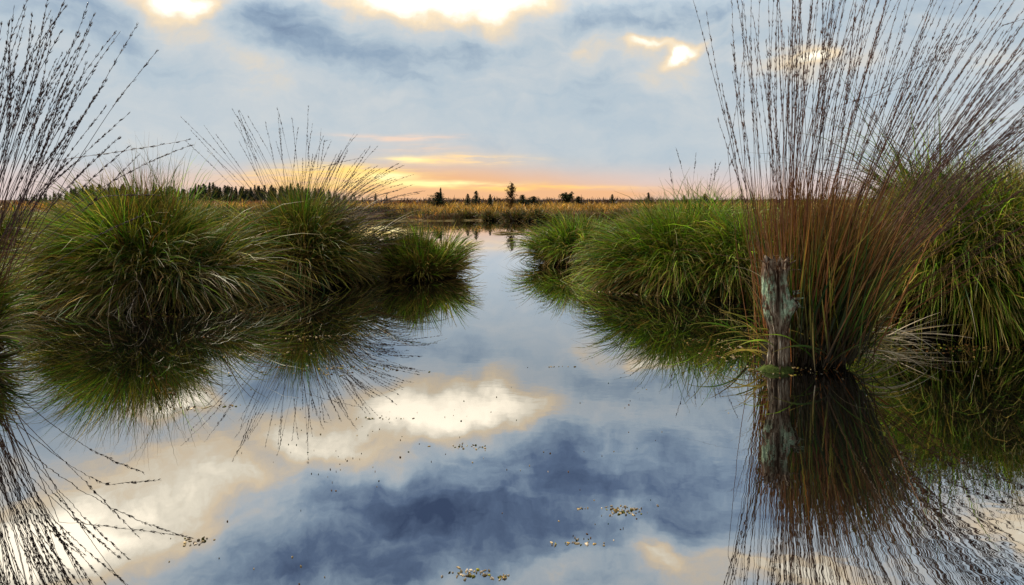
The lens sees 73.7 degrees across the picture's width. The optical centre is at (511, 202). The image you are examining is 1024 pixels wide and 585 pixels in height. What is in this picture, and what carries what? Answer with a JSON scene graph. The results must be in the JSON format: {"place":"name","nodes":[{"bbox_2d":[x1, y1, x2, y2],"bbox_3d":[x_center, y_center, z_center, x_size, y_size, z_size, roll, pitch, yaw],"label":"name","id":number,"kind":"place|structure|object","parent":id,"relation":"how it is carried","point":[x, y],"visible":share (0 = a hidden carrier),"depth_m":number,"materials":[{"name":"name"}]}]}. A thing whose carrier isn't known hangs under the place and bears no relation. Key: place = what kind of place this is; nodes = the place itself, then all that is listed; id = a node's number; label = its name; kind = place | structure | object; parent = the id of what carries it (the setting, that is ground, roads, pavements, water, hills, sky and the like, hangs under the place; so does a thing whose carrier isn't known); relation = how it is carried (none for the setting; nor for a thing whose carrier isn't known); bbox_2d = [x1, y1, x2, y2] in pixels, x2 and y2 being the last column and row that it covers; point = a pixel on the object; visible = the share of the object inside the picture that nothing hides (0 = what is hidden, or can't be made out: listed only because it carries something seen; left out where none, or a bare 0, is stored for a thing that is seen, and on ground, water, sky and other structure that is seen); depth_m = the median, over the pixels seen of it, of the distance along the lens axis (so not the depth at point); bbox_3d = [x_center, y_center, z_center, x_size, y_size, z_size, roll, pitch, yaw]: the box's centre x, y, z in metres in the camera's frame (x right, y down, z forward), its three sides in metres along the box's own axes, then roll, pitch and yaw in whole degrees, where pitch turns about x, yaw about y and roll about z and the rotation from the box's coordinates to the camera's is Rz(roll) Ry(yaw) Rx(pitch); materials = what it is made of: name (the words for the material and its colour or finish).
{"place":"outdoors","nodes":[
{"label":"outdoors","id":0,"kind":"place"},
{"bbox_2d":[0,201,321,225],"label":"marsh grass","id":1,"kind":"structure","parent":0,"point":[185,209],"depth_m":19.20,"materials":[{"name":"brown plant"}]},
{"bbox_2d":[0,200,858,223],"bbox_3d":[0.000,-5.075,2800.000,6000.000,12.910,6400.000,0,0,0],"label":"ground","id":2,"kind":"structure","parent":0,"point":[442,215],"depth_m":30.75,"materials":[{"name":"plant"}]},
{"bbox_2d":[201,185,209,200],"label":"conifer","id":3,"kind":"object","parent":2,"relation":"on","point":[206,191],"visible":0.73,"depth_m":252.66,"materials":[{"name":"green plant"}]},
{"bbox_2d":[198,184,212,200],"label":"conifer","id":4,"kind":"object","parent":2,"relation":"on","point":[202,193],"visible":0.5,"depth_m":261.30,"materials":[{"name":"green plant"}]},
{"bbox_2d":[207,186,212,199],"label":"conifer","id":5,"kind":"object","parent":2,"relation":"on","point":[209,189],"visible":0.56,"depth_m":262.40,"materials":[{"name":"green plant"}]},
{"bbox_2d":[212,186,216,199],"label":"conifer","id":6,"kind":"object","parent":2,"relation":"on","point":[215,196],"visible":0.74,"depth_m":268.10,"materials":[{"name":"green plant"}]},
{"bbox_2d":[216,187,223,200],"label":"conifer","id":7,"kind":"object","parent":2,"relation":"on","point":[220,193],"visible":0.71,"depth_m":259.84,"materials":[{"name":"green plant"}]},
{"bbox_2d":[221,185,229,200],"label":"conifer","id":8,"kind":"object","parent":2,"relation":"on","point":[224,191],"visible":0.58,"depth_m":267.68,"materials":[{"name":"green plant"}]},
{"bbox_2d":[223,189,231,200],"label":"conifer","id":9,"kind":"object","parent":2,"relation":"on","point":[225,196],"visible":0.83,"depth_m":256.91,"materials":[{"name":"green plant"}]},
{"bbox_2d":[233,187,237,201],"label":"conifer","id":10,"kind":"object","parent":2,"relation":"on","point":[236,193],"visible":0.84,"depth_m":266.19,"materials":[{"name":"green plant"}]},
{"bbox_2d":[8,199,471,205],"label":"heather","id":11,"kind":"object","parent":2,"relation":"on","point":[214,202],"visible":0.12,"depth_m":98.00,"materials":[{"name":"brown plant"}]},
{"bbox_2d":[238,186,246,200],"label":"conifer","id":12,"kind":"object","parent":2,"relation":"on","point":[241,193],"visible":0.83,"depth_m":256.84,"materials":[{"name":"green plant"}]},
{"bbox_2d":[252,185,256,200],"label":"conifer","id":13,"kind":"object","parent":2,"relation":"on","point":[253,194],"visible":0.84,"depth_m":250.19,"materials":[{"name":"green plant"}]},
{"bbox_2d":[258,185,267,201],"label":"conifer","id":14,"kind":"object","parent":2,"relation":"on","point":[263,194],"visible":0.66,"depth_m":255.74,"materials":[{"name":"green plant"}]},
{"bbox_2d":[264,185,275,201],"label":"conifer","id":15,"kind":"object","parent":2,"relation":"on","point":[270,190],"visible":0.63,"depth_m":252.11,"materials":[{"name":"green plant"}]},
{"bbox_2d":[423,192,452,207],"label":"pine bush","id":16,"kind":"object","parent":2,"relation":"on","point":[437,200],"visible":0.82,"depth_m":39.91,"materials":[{"name":"green plant"}]},
{"bbox_2d":[464,194,471,206],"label":"young spruce","id":17,"kind":"object","parent":2,"relation":"on","point":[467,198],"visible":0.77,"depth_m":41.97,"materials":[{"name":"green plant"}]},
{"bbox_2d":[458,210,479,219],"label":"grass tussock","id":18,"kind":"object","parent":2,"relation":"on","point":[470,216],"depth_m":29.33,"materials":[{"name":"green plant"}]},
{"bbox_2d":[468,191,481,206],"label":"young spruce","id":19,"kind":"object","parent":2,"relation":"on","point":[475,199],"visible":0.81,"depth_m":40.97,"materials":[{"name":"green plant"}]},
{"bbox_2d":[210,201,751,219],"bbox_3d":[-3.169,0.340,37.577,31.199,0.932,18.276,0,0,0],"label":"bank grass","id":20,"kind":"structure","parent":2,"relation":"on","point":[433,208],"depth_m":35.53,"materials":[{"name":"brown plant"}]},
{"bbox_2d":[487,194,492,206],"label":"young spruce","id":21,"kind":"object","parent":2,"relation":"on","point":[490,200],"visible":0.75,"depth_m":41.97,"materials":[{"name":"green plant"}]},
{"bbox_2d":[504,183,517,208],"bbox_3d":[-0.080,-0.299,36.040,0.693,1.620,0.741,0,0,-33],"label":"birch tree","id":22,"kind":"object","parent":2,"relation":"on","point":[511,192],"visible":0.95,"depth_m":35.98,"materials":[{"name":"green plant"}]},
{"bbox_2d":[513,195,532,207],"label":"shrub","id":23,"kind":"object","parent":2,"relation":"on","point":[522,199],"visible":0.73,"depth_m":43.92,"materials":[{"name":"green plant"}]},
{"bbox_2d":[525,196,550,205],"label":"shrub","id":24,"kind":"object","parent":2,"relation":"on","point":[532,200],"visible":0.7,"depth_m":43.93,"materials":[{"name":"green plant"}]},
{"bbox_2d":[558,191,573,202],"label":"pine tree","id":25,"kind":"object","parent":2,"relation":"on","point":[568,197],"visible":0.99,"depth_m":59.83,"materials":[{"name":"green plant"}]},
{"bbox_2d":[571,196,585,204],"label":"shrub","id":26,"kind":"object","parent":2,"relation":"on","point":[578,198],"visible":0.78,"depth_m":59.91,"materials":[{"name":"green plant"}]},
{"bbox_2d":[350,195,874,204],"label":"heather","id":27,"kind":"object","parent":2,"relation":"on","point":[605,201],"visible":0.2,"depth_m":107.01,"materials":[{"name":"brown plant"}]},
{"bbox_2d":[643,192,653,203],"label":"young spruce","id":28,"kind":"object","parent":2,"relation":"on","point":[649,198],"visible":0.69,"depth_m":69.97,"materials":[{"name":"green plant"}]},
{"bbox_2d":[700,185,784,222],"bbox_3d":[3.573,0.265,10.118,2.256,1.089,2.085,0,0,0],"label":"grass tussock","id":29,"kind":"object","parent":2,"relation":"on","point":[743,203],"depth_m":10.05,"materials":[{"name":"green plant"}]},
{"bbox_2d":[0,199,860,211],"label":"bank grass","id":30,"kind":"structure","parent":0,"point":[494,204],"depth_m":47.88,"materials":[{"name":"brown plant"}]},
{"bbox_2d":[0,218,1023,584],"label":"water","id":31,"kind":"structure","parent":0,"point":[896,472],"depth_m":2.11,"materials":[{"name":"blue liquid"}]},
{"bbox_2d":[0,190,56,274],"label":"grass tussock","id":32,"kind":"object","parent":31,"relation":"in","point":[2,229],"depth_m":7.53,"materials":[{"name":"green plant"}]},
{"bbox_2d":[0,0,192,352],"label":"grass tussock","id":33,"kind":"object","parent":31,"relation":"on","point":[8,291],"depth_m":3.50,"materials":[{"name":"brown plant"}]},
{"bbox_2d":[0,134,332,320],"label":"grass tussock","id":34,"kind":"object","parent":31,"relation":"on","point":[161,250],"depth_m":4.95,"materials":[{"name":"green plant"}]},
{"bbox_2d":[170,536,215,545],"bbox_3d":[-0.711,0.749,1.511,0.103,0.005,0.042,0,0,0],"label":"scum patch","id":35,"kind":"object","parent":31,"relation":"on","point":[195,542],"visible":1,"depth_m":1.51,"materials":[{"name":"beige plant"}]},
{"bbox_2d":[186,184,259,243],"bbox_3d":[-3.749,0.277,8.677,1.930,1.066,1.491,0,0,0],"label":"grass tussock","id":36,"kind":"object","parent":31,"relation":"on","point":[217,212],"depth_m":8.63,"materials":[{"name":"green plant"}]},
{"bbox_2d":[23,318,430,410],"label":"floating scraps","id":37,"kind":"object","parent":31,"relation":"on","point":[269,369],"visible":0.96,"depth_m":3.08,"materials":[{"name":"brown plant"}]},
{"bbox_2d":[181,107,457,293],"bbox_3d":[-1.918,-0.049,6.546,2.784,1.713,2.161,0,0,0],"label":"grass tussock","id":38,"kind":"object","parent":31,"relation":"on","point":[344,254],"depth_m":6.25,"materials":[{"name":"green plant"}]},
{"bbox_2d":[338,234,390,281],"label":"grass tussock","id":39,"kind":"object","parent":31,"relation":"on","point":[368,271],"depth_m":6.57,"materials":[{"name":"green plant"}]},
{"bbox_2d":[381,211,403,218],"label":"grass tussock","id":40,"kind":"object","parent":31,"relation":"on","point":[391,212],"depth_m":30.81,"materials":[{"name":"green plant"}]},
{"bbox_2d":[375,219,454,220],"bbox_3d":[-4.067,0.713,28.192,3.445,0.070,0.797,0,0,0],"label":"floating straw","id":41,"kind":"object","parent":31,"relation":"on","point":[419,220],"visible":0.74,"depth_m":28.02,"materials":[{"name":"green plant"}]},
{"bbox_2d":[365,213,485,281],"bbox_3d":[-0.940,0.435,6.951,1.417,0.751,1.238,0,0,0],"label":"grass tussock","id":42,"kind":"object","parent":31,"relation":"on","point":[425,265],"depth_m":6.74,"materials":[{"name":"green plant"}]},
{"bbox_2d":[152,370,702,584],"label":"floating specks","id":43,"kind":"object","parent":31,"relation":"on","point":[400,457],"visible":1,"depth_m":1.98,"materials":[{"name":"brown plant"}]},
{"bbox_2d":[441,566,493,579],"bbox_3d":[-0.087,0.749,1.377,0.108,0.005,0.047,0,0,10],"label":"scum patch","id":44,"kind":"object","parent":31,"relation":"on","point":[469,575],"visible":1,"depth_m":1.38,"materials":[{"name":"beige plant"}]},
{"bbox_2d":[478,210,503,220],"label":"grass tussock","id":45,"kind":"object","parent":31,"relation":"on","point":[487,215],"depth_m":28.63,"materials":[{"name":"green plant"}]},
{"bbox_2d":[483,573,509,580],"bbox_3d":[-0.031,0.749,1.365,0.053,0.005,0.022,0,0,0],"label":"scum patch","id":46,"kind":"object","parent":31,"relation":"on","point":[499,576],"visible":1,"depth_m":1.37,"materials":[{"name":"beige plant"}]},
{"bbox_2d":[491,231,537,233],"bbox_3d":[0.143,0.716,16.564,1.309,0.066,0.550,0,0,0],"label":"floating straw","id":47,"kind":"object","parent":31,"relation":"on","point":[506,232],"visible":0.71,"depth_m":16.50,"materials":[{"name":"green plant"}]},
{"bbox_2d":[499,208,530,220],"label":"grass tussock","id":48,"kind":"object","parent":31,"relation":"on","point":[514,216],"depth_m":27.97,"materials":[{"name":"green plant"}]},
{"bbox_2d":[519,206,551,220],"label":"grass tussock","id":49,"kind":"object","parent":31,"relation":"on","point":[536,216],"depth_m":27.53,"materials":[{"name":"green plant"}]},
{"bbox_2d":[546,211,572,220],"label":"grass tussock","id":50,"kind":"object","parent":31,"relation":"on","point":[553,218],"depth_m":27.41,"materials":[{"name":"green plant"}]},
{"bbox_2d":[500,205,627,266],"bbox_3d":[0.766,0.393,8.609,1.922,0.818,1.919,0,0,0],"label":"grass tussock","id":51,"kind":"object","parent":31,"relation":"on","point":[551,244],"depth_m":8.36,"materials":[{"name":"green plant"}]},
{"bbox_2d":[550,537,613,546],"bbox_3d":[0.155,0.749,1.508,0.143,0.005,0.041,0,0,0],"label":"scum patch","id":52,"kind":"object","parent":31,"relation":"on","point":[576,543],"visible":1,"depth_m":1.50,"materials":[{"name":"beige plant"}]},
{"bbox_2d":[601,504,658,515],"bbox_3d":[0.288,0.749,1.662,0.150,0.005,0.061,0,0,0],"label":"scum patch","id":53,"kind":"object","parent":31,"relation":"on","point":[622,511],"visible":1,"depth_m":1.66,"materials":[{"name":"beige plant"}]},
{"bbox_2d":[597,190,686,229],"bbox_3d":[2.100,0.304,9.757,1.945,1.013,1.755,0,0,-33],"label":"grass tussock","id":54,"kind":"object","parent":31,"relation":"in","point":[631,216],"depth_m":9.63,"materials":[{"name":"green plant"}]},
{"bbox_2d":[562,284,745,297],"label":"floating scraps","id":55,"kind":"object","parent":31,"relation":"on","point":[636,294],"visible":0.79,"depth_m":5.68,"materials":[{"name":"brown plant"}]},
{"bbox_2d":[560,174,756,300],"bbox_3d":[1.564,0.247,6.266,2.371,1.110,2.487,0,0,0],"label":"grass tussock","id":56,"kind":"object","parent":31,"relation":"on","point":[616,267],"depth_m":5.88,"materials":[{"name":"green plant"}]},
{"bbox_2d":[669,149,736,207],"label":"flower stems","id":57,"kind":"object","parent":56,"relation":"on","point":[694,168],"visible":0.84,"depth_m":6.62,"materials":[{"name":"brown plant"}]},
{"bbox_2d":[634,177,860,302],"bbox_3d":[2.082,0.247,6.058,2.201,1.111,2.689,0,0,0],"label":"grass tussock","id":58,"kind":"object","parent":31,"relation":"on","point":[710,253],"depth_m":5.48,"materials":[{"name":"green plant"}]},
{"bbox_2d":[755,251,803,373],"bbox_3d":[1.184,0.511,3.053,0.209,0.590,0.163,0,0,0],"label":"wooden post","id":59,"kind":"object","parent":31,"relation":"in","point":[781,305],"visible":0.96,"depth_m":3.02,"materials":[{"name":"grey wood"}]},
{"bbox_2d":[680,338,1013,377],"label":"floating scraps","id":60,"kind":"object","parent":31,"relation":"on","point":[805,367],"visible":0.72,"depth_m":3.29,"materials":[{"name":"brown plant"}]},
{"bbox_2d":[681,0,1023,375],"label":"grass tussock","id":61,"kind":"object","parent":31,"relation":"on","point":[841,280],"depth_m":3.13,"materials":[{"name":"brown plant"}]},
{"bbox_2d":[746,66,1023,352],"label":"grass tussock","id":62,"kind":"object","parent":31,"relation":"on","point":[995,302],"depth_m":3.89,"materials":[{"name":"green plant"}]},
{"bbox_2d":[872,312,969,347],"bbox_3d":[2.078,0.668,3.615,0.622,0.193,0.510,0,0,40],"label":"dead straw","id":63,"kind":"object","parent":31,"relation":"on","point":[907,334],"visible":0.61,"depth_m":3.54,"materials":[{"name":"beige plant"}]},
{"bbox_2d":[0,0,1023,199],"label":"sky","id":64,"kind":"structure","parent":0,"point":[590,99],"materials":[{"name":"blue"}]},
{"bbox_2d":[32,308,1018,353],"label":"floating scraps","id":65,"kind":"object","parent":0,"point":[284,309],"visible":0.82,"depth_m":4.04,"materials":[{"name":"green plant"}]},
{"bbox_2d":[628,203,865,222],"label":"marsh grass","id":66,"kind":"structure","parent":0,"point":[708,212],"depth_m":23.10,"materials":[{"name":"green plant"}]}
]}

